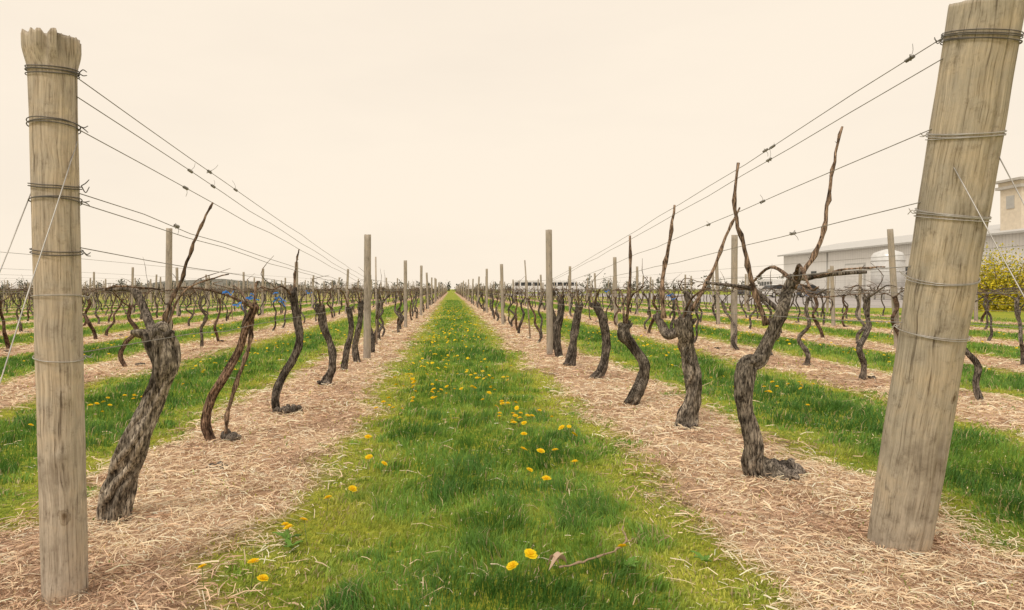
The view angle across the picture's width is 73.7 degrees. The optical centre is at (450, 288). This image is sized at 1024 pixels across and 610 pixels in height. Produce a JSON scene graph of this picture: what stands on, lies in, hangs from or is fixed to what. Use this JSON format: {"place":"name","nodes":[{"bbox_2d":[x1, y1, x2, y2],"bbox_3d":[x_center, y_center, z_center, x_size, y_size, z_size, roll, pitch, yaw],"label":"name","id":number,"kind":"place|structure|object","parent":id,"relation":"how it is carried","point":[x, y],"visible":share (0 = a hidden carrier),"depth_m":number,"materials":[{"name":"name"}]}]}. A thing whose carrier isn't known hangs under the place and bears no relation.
{"place":"outdoors","nodes":[
{"label":"outdoors","id":0,"kind":"place"},
{"bbox_2d":[138,279,299,290],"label":"distant hill","id":1,"kind":"structure","parent":0,"point":[217,281],"depth_m":423.06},
{"bbox_2d":[0,299,1023,609],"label":"grass","id":2,"kind":"structure","parent":0,"point":[354,599],"depth_m":4.05,"materials":[{"name":"plant"}]},
{"bbox_2d":[0,289,1023,609],"bbox_3d":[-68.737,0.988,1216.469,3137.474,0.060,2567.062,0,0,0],"label":"ground","id":3,"kind":"structure","parent":0,"point":[366,527],"depth_m":3.37,"materials":[{"name":"soil"}]},
{"bbox_2d":[0,282,32,351],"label":"grapevine","id":4,"kind":"object","parent":3,"relation":"on","point":[6,339],"visible":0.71,"depth_m":10.93,"materials":[{"name":"brown plant"}]},
{"bbox_2d":[6,276,30,331],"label":"grapevine","id":5,"kind":"object","parent":3,"relation":"on","point":[17,316],"visible":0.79,"depth_m":15.73,"materials":[{"name":"brown plant"}]},
{"bbox_2d":[82,286,99,338],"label":"grapevine","id":6,"kind":"object","parent":3,"relation":"on","point":[91,327],"visible":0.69,"depth_m":13.32,"materials":[{"name":"brown plant"}]},
{"bbox_2d":[86,288,102,323],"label":"grapevine","id":7,"kind":"object","parent":3,"relation":"on","point":[96,315],"visible":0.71,"depth_m":19.16,"materials":[{"name":"brown plant"}]},
{"bbox_2d":[91,286,144,335],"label":"grapevine","id":8,"kind":"object","parent":3,"relation":"on","point":[111,324],"visible":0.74,"depth_m":14.56,"materials":[{"name":"brown plant"}]},
{"bbox_2d":[82,263,154,366],"bbox_3d":[-4.121,0.295,8.563,0.298,1.450,1.659,0,0,4],"label":"grapevine","id":9,"kind":"object","parent":3,"relation":"on","point":[133,324],"visible":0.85,"depth_m":8.67,"materials":[{"name":"brown plant"}]},
{"bbox_2d":[131,267,133,313],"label":"wooden trellis post","id":10,"kind":"object","parent":3,"relation":"on","point":[132,281],"visible":0.65,"depth_m":27.34,"materials":[{"name":"brown wood"}]},
{"bbox_2d":[165,228,171,329],"bbox_3d":[-4.195,0.077,10.107,0.112,1.961,0.111,0,-1,35],"label":"wooden trellis post","id":11,"kind":"object","parent":3,"relation":"on","point":[168,276],"visible":0.54,"depth_m":10.07,"materials":[{"name":"brown wood"}]},
{"bbox_2d":[175,267,178,315],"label":"wooden trellis post","id":12,"kind":"object","parent":3,"relation":"on","point":[177,305],"visible":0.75,"depth_m":24.75,"materials":[{"name":"brown wood"}]},
{"bbox_2d":[178,289,199,325],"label":"grapevine","id":13,"kind":"object","parent":3,"relation":"on","point":[190,318],"visible":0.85,"depth_m":18.24,"materials":[{"name":"brown plant"}]},
{"bbox_2d":[192,282,214,346],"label":"grapevine","id":14,"kind":"object","parent":3,"relation":"on","point":[202,324],"visible":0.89,"depth_m":11.41,"materials":[{"name":"brown plant"}]},
{"bbox_2d":[158,268,258,441],"bbox_3d":[-1.422,0.440,4.174,0.397,1.157,1.175,0,0,0],"label":"grapevine","id":15,"kind":"object","parent":3,"relation":"on","point":[208,406],"visible":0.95,"depth_m":4.34,"materials":[{"name":"brown plant"}]},
{"bbox_2d":[210,279,236,341],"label":"grapevine","id":16,"kind":"object","parent":3,"relation":"on","point":[215,324],"visible":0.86,"depth_m":12.52,"materials":[{"name":"brown plant"}]},
{"bbox_2d":[228,273,254,326],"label":"grapevine","id":17,"kind":"object","parent":3,"relation":"on","point":[245,312],"visible":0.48,"depth_m":13.84,"materials":[{"name":"brown plant"}]},
{"bbox_2d":[261,269,263,314],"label":"wooden trellis post","id":18,"kind":"object","parent":3,"relation":"on","point":[262,299],"visible":0.74,"depth_m":25.64,"materials":[{"name":"brown wood"}]},
{"bbox_2d":[312,275,336,384],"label":"grapevine","id":19,"kind":"object","parent":3,"relation":"on","point":[328,376],"visible":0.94,"depth_m":6.92,"materials":[{"name":"brown plant"}]},
{"bbox_2d":[336,284,353,369],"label":"grapevine","id":20,"kind":"object","parent":3,"relation":"on","point":[346,350],"visible":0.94,"depth_m":8.12,"materials":[{"name":"brown plant"}]},
{"bbox_2d":[345,269,348,313],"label":"wooden trellis post","id":21,"kind":"object","parent":3,"relation":"on","point":[347,281],"visible":0.69,"depth_m":26.88,"materials":[{"name":"brown wood"}]},
{"bbox_2d":[352,279,363,361],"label":"grapevine","id":22,"kind":"object","parent":3,"relation":"on","point":[355,351],"visible":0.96,"depth_m":9.07,"materials":[{"name":"brown plant"}]},
{"bbox_2d":[363,234,370,359],"bbox_3d":[-1.167,0.145,9.508,0.108,1.816,0.108,0,-1,24],"label":"wooden trellis post","id":23,"kind":"object","parent":3,"relation":"on","point":[367,306],"visible":0.94,"depth_m":9.46,"materials":[{"name":"brown wood"}]},
{"bbox_2d":[76,77,442,352],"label":"trellis wires","id":24,"kind":"object","parent":23,"relation":"attached to","point":[175,225],"visible":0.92,"depth_m":2.98,"materials":[{"name":"metal"}]},
{"bbox_2d":[353,268,382,352],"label":"grapevine","id":25,"kind":"object","parent":3,"relation":"on","point":[372,342],"visible":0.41,"depth_m":10.47,"materials":[{"name":"brown plant"}]},
{"bbox_2d":[374,270,381,345],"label":"grapevine","id":26,"kind":"object","parent":3,"relation":"on","point":[377,309],"visible":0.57,"depth_m":11.94,"materials":[{"name":"brown plant"}]},
{"bbox_2d":[377,287,386,339],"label":"grapevine","id":27,"kind":"object","parent":3,"relation":"on","point":[382,324],"visible":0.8,"depth_m":12.97,"materials":[{"name":"brown plant"}]},
{"bbox_2d":[378,273,394,336],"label":"grapevine","id":28,"kind":"object","parent":3,"relation":"on","point":[382,309],"visible":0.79,"depth_m":14.21,"materials":[{"name":"brown plant"}]},
{"bbox_2d":[0,273,783,290],"bbox_3d":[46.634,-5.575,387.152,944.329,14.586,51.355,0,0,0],"label":"distant tree line","id":29,"kind":"object","parent":3,"relation":"on","point":[394,284],"visible":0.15,"depth_m":386.68,"materials":[{"name":"grey plant"}]},
{"bbox_2d":[392,281,401,332],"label":"grapevine","id":30,"kind":"object","parent":3,"relation":"on","point":[397,314],"visible":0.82,"depth_m":15.51,"materials":[{"name":"brown plant"}]},
{"bbox_2d":[404,260,406,326],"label":"wooden trellis post","id":31,"kind":"object","parent":3,"relation":"on","point":[405,293],"visible":0.98,"depth_m":17.72,"materials":[{"name":"brown wood"}]},
{"bbox_2d":[420,265,422,315],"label":"wooden trellis post","id":32,"kind":"object","parent":3,"relation":"on","point":[421,274],"visible":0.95,"depth_m":25.51,"materials":[{"name":"brown wood"}]},
{"bbox_2d":[426,273,428,308],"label":"wooden trellis post","id":33,"kind":"object","parent":3,"relation":"on","point":[427,295],"visible":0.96,"depth_m":33.44,"materials":[{"name":"brown wood"}]},
{"bbox_2d":[486,269,487,312],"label":"wooden trellis post","id":34,"kind":"object","parent":3,"relation":"on","point":[486,291],"visible":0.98,"depth_m":28.29,"materials":[{"name":"brown wood"}]},
{"bbox_2d":[500,264,504,324],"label":"wooden trellis post","id":35,"kind":"object","parent":3,"relation":"on","point":[502,293],"visible":0.95,"depth_m":19.11,"materials":[{"name":"brown wood"}]},
{"bbox_2d":[2,306,1017,594],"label":"dandelions","id":36,"kind":"object","parent":3,"relation":"on","point":[288,536],"visible":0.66,"depth_m":4.40,"materials":[{"name":"plant"}]},
{"bbox_2d":[505,287,514,326],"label":"grapevine","id":37,"kind":"object","parent":3,"relation":"on","point":[512,319],"visible":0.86,"depth_m":17.85,"materials":[{"name":"brown plant"}]},
{"bbox_2d":[0,303,1023,609],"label":"straw mulch","id":38,"kind":"object","parent":3,"relation":"on","point":[890,557],"visible":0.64,"depth_m":3.28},
{"bbox_2d":[21,27,92,604],"bbox_3d":[-1.230,0.138,2.134,0.168,1.846,0.168,0,2,2],"label":"wooden end post","id":39,"kind":"object","parent":38,"relation":"on","point":[52,57],"visible":0.98,"depth_m":2.08,"materials":[{"name":"wood"}]},
{"bbox_2d":[0,192,30,271],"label":"guy wire","id":40,"kind":"object","parent":39,"relation":"attached to","point":[15,233],"visible":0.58,"depth_m":2.03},
{"bbox_2d":[0,141,77,383],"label":"guy wire","id":41,"kind":"object","parent":39,"relation":"attached to","point":[36,267],"visible":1,"depth_m":1.92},
{"bbox_2d":[96,202,228,523],"bbox_3d":[-1.258,0.321,2.861,0.605,1.387,0.197,0,0,11],"label":"grapevine","id":42,"kind":"object","parent":38,"relation":"on","point":[118,491],"visible":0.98,"depth_m":2.83,"materials":[{"name":"brown plant"}]},
{"bbox_2d":[246,249,303,414],"bbox_3d":[-1.308,0.357,5.192,0.303,1.347,1.107,0,0,0],"label":"grapevine","id":43,"kind":"object","parent":38,"relation":"on","point":[288,366],"visible":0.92,"depth_m":5.32,"materials":[{"name":"brown plant"}]},
{"bbox_2d":[2,257,683,343],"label":"distant trellis posts","id":44,"kind":"object","parent":38,"relation":"on","point":[375,287],"visible":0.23,"depth_m":78.13,"materials":[{"name":"brown wood"}]},
{"bbox_2d":[0,245,1023,327],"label":"trellis wires","id":45,"kind":"object","parent":44,"relation":"attached to","point":[777,290],"visible":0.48,"depth_m":14.15,"materials":[{"name":"metal"}]},
{"bbox_2d":[0,280,903,316],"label":"distant grapevines","id":46,"kind":"object","parent":38,"relation":"on","point":[490,292],"visible":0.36,"depth_m":35.83,"materials":[{"name":"brown plant"}]},
{"bbox_2d":[609,235,649,404],"bbox_3d":[1.558,0.300,5.785,0.281,1.519,1.157,0,0,0],"label":"grapevine","id":47,"kind":"object","parent":38,"relation":"on","point":[639,386],"visible":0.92,"depth_m":5.77,"materials":[{"name":"brown plant"}]},
{"bbox_2d":[642,205,739,429],"bbox_3d":[1.651,0.220,5.073,0.585,1.644,1.300,0,0,-25],"label":"grapevine","id":48,"kind":"object","parent":38,"relation":"on","point":[682,330],"visible":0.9,"depth_m":4.81,"materials":[{"name":"brown plant"}]},
{"bbox_2d":[705,126,884,480],"bbox_3d":[1.631,0.118,3.537,0.994,1.933,1.208,0,0,-37],"label":"grapevine","id":49,"kind":"object","parent":38,"relation":"on","point":[755,461],"visible":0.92,"depth_m":3.48,"materials":[{"name":"brown plant"}]},
{"bbox_2d":[771,282,829,365],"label":"grapevine","id":50,"kind":"object","parent":38,"relation":"on","point":[805,349],"visible":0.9,"depth_m":8.61,"materials":[{"name":"brown plant"}]},
{"bbox_2d":[842,263,896,379],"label":"grapevine","id":51,"kind":"object","parent":38,"relation":"on","point":[862,340],"visible":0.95,"depth_m":7.27,"materials":[{"name":"brown plant"}]},
{"bbox_2d":[867,0,1023,553],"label":"wooden end post","id":52,"kind":"object","parent":38,"relation":"on","point":[981,42],"visible":0.97,"depth_m":2.31,"materials":[{"name":"wood"}]},
{"bbox_2d":[474,36,945,322],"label":"trellis wires","id":53,"kind":"object","parent":52,"relation":"attached to","point":[910,57],"visible":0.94,"depth_m":3.20,"materials":[{"name":"metal"}]},
{"bbox_2d":[953,167,1023,296],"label":"guy wire","id":54,"kind":"object","parent":52,"relation":"attached to","point":[989,232],"visible":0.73,"depth_m":2.09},
{"bbox_2d":[999,156,1023,204],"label":"guy wire","id":55,"kind":"object","parent":52,"relation":"attached to","point":[1011,180],"visible":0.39,"depth_m":2.18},
{"bbox_2d":[901,283,1014,400],"bbox_3d":[4.586,0.466,6.162,0.237,1.099,1.177,0,0,-9],"label":"grapevine","id":56,"kind":"object","parent":38,"relation":"on","point":[977,392],"visible":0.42,"depth_m":5.98,"materials":[{"name":"brown plant"}]},
{"bbox_2d":[512,282,517,329],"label":"grapevine","id":57,"kind":"object","parent":3,"relation":"on","point":[516,326],"visible":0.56,"depth_m":16.22,"materials":[{"name":"brown plant"}]},
{"bbox_2d":[511,276,533,333],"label":"grapevine","id":58,"kind":"object","parent":3,"relation":"on","point":[521,321],"visible":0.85,"depth_m":14.94,"materials":[{"name":"brown plant"}]},
{"bbox_2d":[511,280,545,294],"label":"white van","id":59,"kind":"object","parent":3,"relation":"on","point":[530,283],"visible":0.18,"depth_m":117.90,"materials":[{"name":"paint"}]},
{"bbox_2d":[515,285,544,337],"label":"grapevine","id":60,"kind":"object","parent":3,"relation":"on","point":[535,324],"visible":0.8,"depth_m":13.46,"materials":[{"name":"brown plant"}]},
{"bbox_2d":[537,288,545,342],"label":"grapevine","id":61,"kind":"object","parent":3,"relation":"on","point":[541,323],"visible":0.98,"depth_m":12.25,"materials":[{"name":"brown plant"}]},
{"bbox_2d":[546,230,552,354],"bbox_3d":[1.464,0.088,10.107,0.095,1.938,0.096,0,-1,-39],"label":"wooden trellis post","id":62,"kind":"object","parent":3,"relation":"on","point":[549,316],"visible":0.93,"depth_m":10.07,"materials":[{"name":"brown wood"}]},
{"bbox_2d":[544,284,559,349],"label":"grapevine","id":63,"kind":"object","parent":3,"relation":"on","point":[554,314],"visible":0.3,"depth_m":10.85,"materials":[{"name":"brown plant"}]},
{"bbox_2d":[552,288,566,357],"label":"grapevine","id":64,"kind":"object","parent":3,"relation":"on","point":[558,352],"visible":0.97,"depth_m":9.72,"materials":[{"name":"brown plant"}]},
{"bbox_2d":[563,280,582,365],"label":"grapevine","id":65,"kind":"object","parent":3,"relation":"on","point":[571,356],"visible":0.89,"depth_m":8.66,"materials":[{"name":"brown plant"}]},
{"bbox_2d":[547,526,633,569],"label":"fallen twig","id":66,"kind":"object","parent":3,"relation":"on","point":[555,556],"visible":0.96,"depth_m":2.34,"materials":[{"name":"bark"},{"name":"wood"},{"name":"dry leaf"}]},
{"bbox_2d":[579,271,610,378],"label":"grapevine","id":67,"kind":"object","parent":3,"relation":"on","point":[601,369],"visible":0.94,"depth_m":7.40,"materials":[{"name":"brown plant"}]},
{"bbox_2d":[613,257,617,323],"bbox_3d":[4.630,0.078,19.133,0.108,1.957,0.108,-1,0,8],"label":"wooden trellis post","id":68,"kind":"object","parent":3,"relation":"on","point":[615,280],"visible":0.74,"depth_m":19.09,"materials":[{"name":"brown wood"}]},
{"bbox_2d":[609,277,621,325],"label":"grapevine","id":69,"kind":"object","parent":3,"relation":"on","point":[616,313],"visible":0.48,"depth_m":18.55,"materials":[{"name":"brown plant"}]},
{"bbox_2d":[638,274,650,328],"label":"grapevine","id":70,"kind":"object","parent":3,"relation":"on","point":[644,294],"visible":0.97,"depth_m":16.32,"materials":[{"name":"brown plant"}]},
{"bbox_2d":[647,284,666,333],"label":"grapevine","id":71,"kind":"object","parent":3,"relation":"on","point":[652,319],"visible":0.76,"depth_m":15.16,"materials":[{"name":"brown plant"}]},
{"bbox_2d":[665,276,679,329],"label":"grapevine","id":72,"kind":"object","parent":3,"relation":"on","point":[673,318],"visible":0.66,"depth_m":13.72,"materials":[{"name":"brown plant"}]},
{"bbox_2d":[689,287,714,342],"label":"grapevine","id":73,"kind":"object","parent":3,"relation":"on","point":[697,323],"visible":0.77,"depth_m":12.29,"materials":[{"name":"brown plant"}]},
{"bbox_2d":[715,264,719,324],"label":"wooden trellis post","id":74,"kind":"object","parent":3,"relation":"on","point":[717,298],"visible":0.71,"depth_m":18.92,"materials":[{"name":"brown wood"}]},
{"bbox_2d":[711,271,739,349],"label":"grapevine","id":75,"kind":"object","parent":3,"relation":"on","point":[732,341],"visible":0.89,"depth_m":10.97,"materials":[{"name":"brown plant"}]},
{"bbox_2d":[730,235,737,348],"bbox_3d":[4.623,0.087,11.093,0.103,1.940,0.103,0,0,-27],"label":"wooden trellis post","id":76,"kind":"object","parent":3,"relation":"on","point":[734,263],"visible":0.86,"depth_m":11.05,"materials":[{"name":"brown wood"}]},
{"bbox_2d":[738,272,780,355],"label":"grapevine","id":77,"kind":"object","parent":3,"relation":"on","point":[769,308],"visible":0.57,"depth_m":9.94,"materials":[{"name":"brown plant"}]},
{"bbox_2d":[558,294,1019,307],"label":"gravel yard","id":78,"kind":"structure","parent":3,"relation":"on","point":[876,303],"depth_m":58.88,"materials":[{"name":"gravel"}]},
{"bbox_2d":[553,280,584,294],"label":"white van","id":79,"kind":"object","parent":78,"relation":"on","point":[558,282],"visible":0.27,"depth_m":118.41,"materials":[{"name":"paint"}]},
{"bbox_2d":[757,279,785,296],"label":"white van","id":80,"kind":"object","parent":78,"relation":"on","point":[763,282],"visible":0.16,"depth_m":90.58,"materials":[{"name":"paint"}]},
{"bbox_2d":[758,284,795,297],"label":"parked car","id":81,"kind":"object","parent":78,"relation":"on","point":[774,286],"visible":0.28,"depth_m":79.05,"materials":[{"name":"white paint"}]},
{"bbox_2d":[797,284,826,296],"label":"parked car","id":82,"kind":"object","parent":78,"relation":"on","point":[813,287],"visible":0.2,"depth_m":80.24,"materials":[{"name":"paint"}]},
{"bbox_2d":[870,249,905,299],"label":"storage tank","id":83,"kind":"object","parent":78,"relation":"on","point":[880,260],"visible":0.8,"depth_m":62.05,"materials":[{"name":"metal"}]},
{"bbox_2d":[784,232,1023,291],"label":"walls","id":84,"kind":"structure","parent":78,"relation":"on","point":[817,265],"depth_m":77.62,"materials":[{"name":"metal"}]},
{"bbox_2d":[845,263,864,287],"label":"door frame","id":85,"kind":"object","parent":84,"relation":"attached to","point":[858,264],"visible":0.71,"depth_m":78.22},
{"bbox_2d":[845,264,863,291],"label":"roll door","id":86,"kind":"structure","parent":85,"relation":"attached to","point":[850,281],"depth_m":79.09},
{"bbox_2d":[782,224,1023,254],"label":"roof","id":87,"kind":"structure","parent":84,"relation":"on","point":[909,238],"depth_m":81.03,"materials":[{"name":"metal"}]},
{"bbox_2d":[777,230,1023,256],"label":"gutter","id":88,"kind":"object","parent":87,"relation":"attached to","point":[1011,232],"visible":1,"depth_m":74.10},
{"bbox_2d":[1000,187,1023,230],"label":"stack shaft","id":89,"kind":"object","parent":87,"relation":"on","point":[1011,218],"visible":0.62,"depth_m":58.10,"materials":[{"name":"paint"}]},
{"bbox_2d":[995,183,1023,190],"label":"stack cornice","id":90,"kind":"structure","parent":89,"relation":"on","point":[1009,187],"depth_m":58.19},
{"bbox_2d":[998,179,1023,187],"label":"stack cap","id":91,"kind":"object","parent":90,"relation":"on","point":[1010,183],"visible":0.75,"depth_m":58.19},
{"bbox_2d":[996,176,1023,183],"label":"stack slab","id":92,"kind":"structure","parent":91,"relation":"on","point":[1009,180],"depth_m":58.03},
{"bbox_2d":[1006,195,1013,208],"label":"stack louvre","id":93,"kind":"object","parent":89,"relation":"attached to","point":[1009,202],"visible":1,"depth_m":58.30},
{"bbox_2d":[799,285,827,338],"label":"grapevine","id":94,"kind":"object","parent":3,"relation":"on","point":[816,322],"visible":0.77,"depth_m":13.68,"materials":[{"name":"brown plant"}]},
{"bbox_2d":[826,269,829,311],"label":"wooden trellis post","id":95,"kind":"object","parent":3,"relation":"on","point":[827,301],"visible":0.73,"depth_m":28.96,"materials":[{"name":"brown wood"}]},
{"bbox_2d":[830,266,835,325],"bbox_3d":[10.228,0.211,18.215,0.103,1.677,0.101,-2,0,-14],"label":"wooden trellis post","id":96,"kind":"object","parent":3,"relation":"on","point":[832,292],"visible":0.84,"depth_m":18.18,"materials":[{"name":"brown wood"}]},
{"bbox_2d":[835,276,852,326],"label":"grapevine","id":97,"kind":"object","parent":3,"relation":"on","point":[844,314],"visible":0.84,"depth_m":17.84,"materials":[{"name":"brown plant"}]},
{"bbox_2d":[857,269,861,319],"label":"wooden trellis post","id":98,"kind":"object","parent":3,"relation":"on","point":[860,284],"visible":0.53,"depth_m":21.91,"materials":[{"name":"brown wood"}]},
{"bbox_2d":[841,282,883,343],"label":"grapevine","id":99,"kind":"object","parent":3,"relation":"on","point":[859,332],"visible":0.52,"depth_m":12.33,"materials":[{"name":"brown plant"}]},
{"bbox_2d":[862,278,903,334],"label":"grapevine","id":100,"kind":"object","parent":3,"relation":"on","point":[896,304],"visible":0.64,"depth_m":11.19,"materials":[{"name":"brown plant"}]},
{"bbox_2d":[887,229,899,348],"bbox_3d":[7.367,0.030,11.301,0.103,2.064,0.101,-4,0,0],"label":"wooden trellis post","id":101,"kind":"object","parent":3,"relation":"on","point":[891,254],"visible":0.79,"depth_m":11.27,"materials":[{"name":"brown wood"}]},
{"bbox_2d":[808,292,1018,298],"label":"base course","id":102,"kind":"object","parent":3,"relation":"on","point":[877,296],"depth_m":75.69,"materials":[{"name":"concrete"}]},
{"bbox_2d":[974,289,977,321],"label":"wooden trellis post","id":103,"kind":"object","parent":3,"relation":"on","point":[976,312],"visible":0.36,"depth_m":20.74,"materials":[{"name":"brown wood"}]},
{"bbox_2d":[979,288,1007,329],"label":"grapevine","id":104,"kind":"object","parent":3,"relation":"on","point":[986,326],"visible":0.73,"depth_m":16.65,"materials":[{"name":"brown plant"}]},
{"bbox_2d":[977,285,1017,340],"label":"grapevine","id":105,"kind":"object","parent":3,"relation":"on","point":[989,338],"visible":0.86,"depth_m":12.97,"materials":[{"name":"brown plant"}]},
{"bbox_2d":[973,241,1023,311],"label":"forsythia bush","id":106,"kind":"object","parent":3,"relation":"on","point":[995,280],"visible":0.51,"depth_m":30.56,"materials":[{"name":"yellow plant"}]},
{"bbox_2d":[991,279,1023,365],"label":"grapevine","id":107,"kind":"object","parent":3,"relation":"on","point":[1018,319],"visible":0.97,"depth_m":8.88,"materials":[{"name":"brown plant"}]},
{"bbox_2d":[0,0,1023,288],"label":"sky","id":108,"kind":"structure","parent":0,"point":[453,135],"materials":[{"name":"beige"}]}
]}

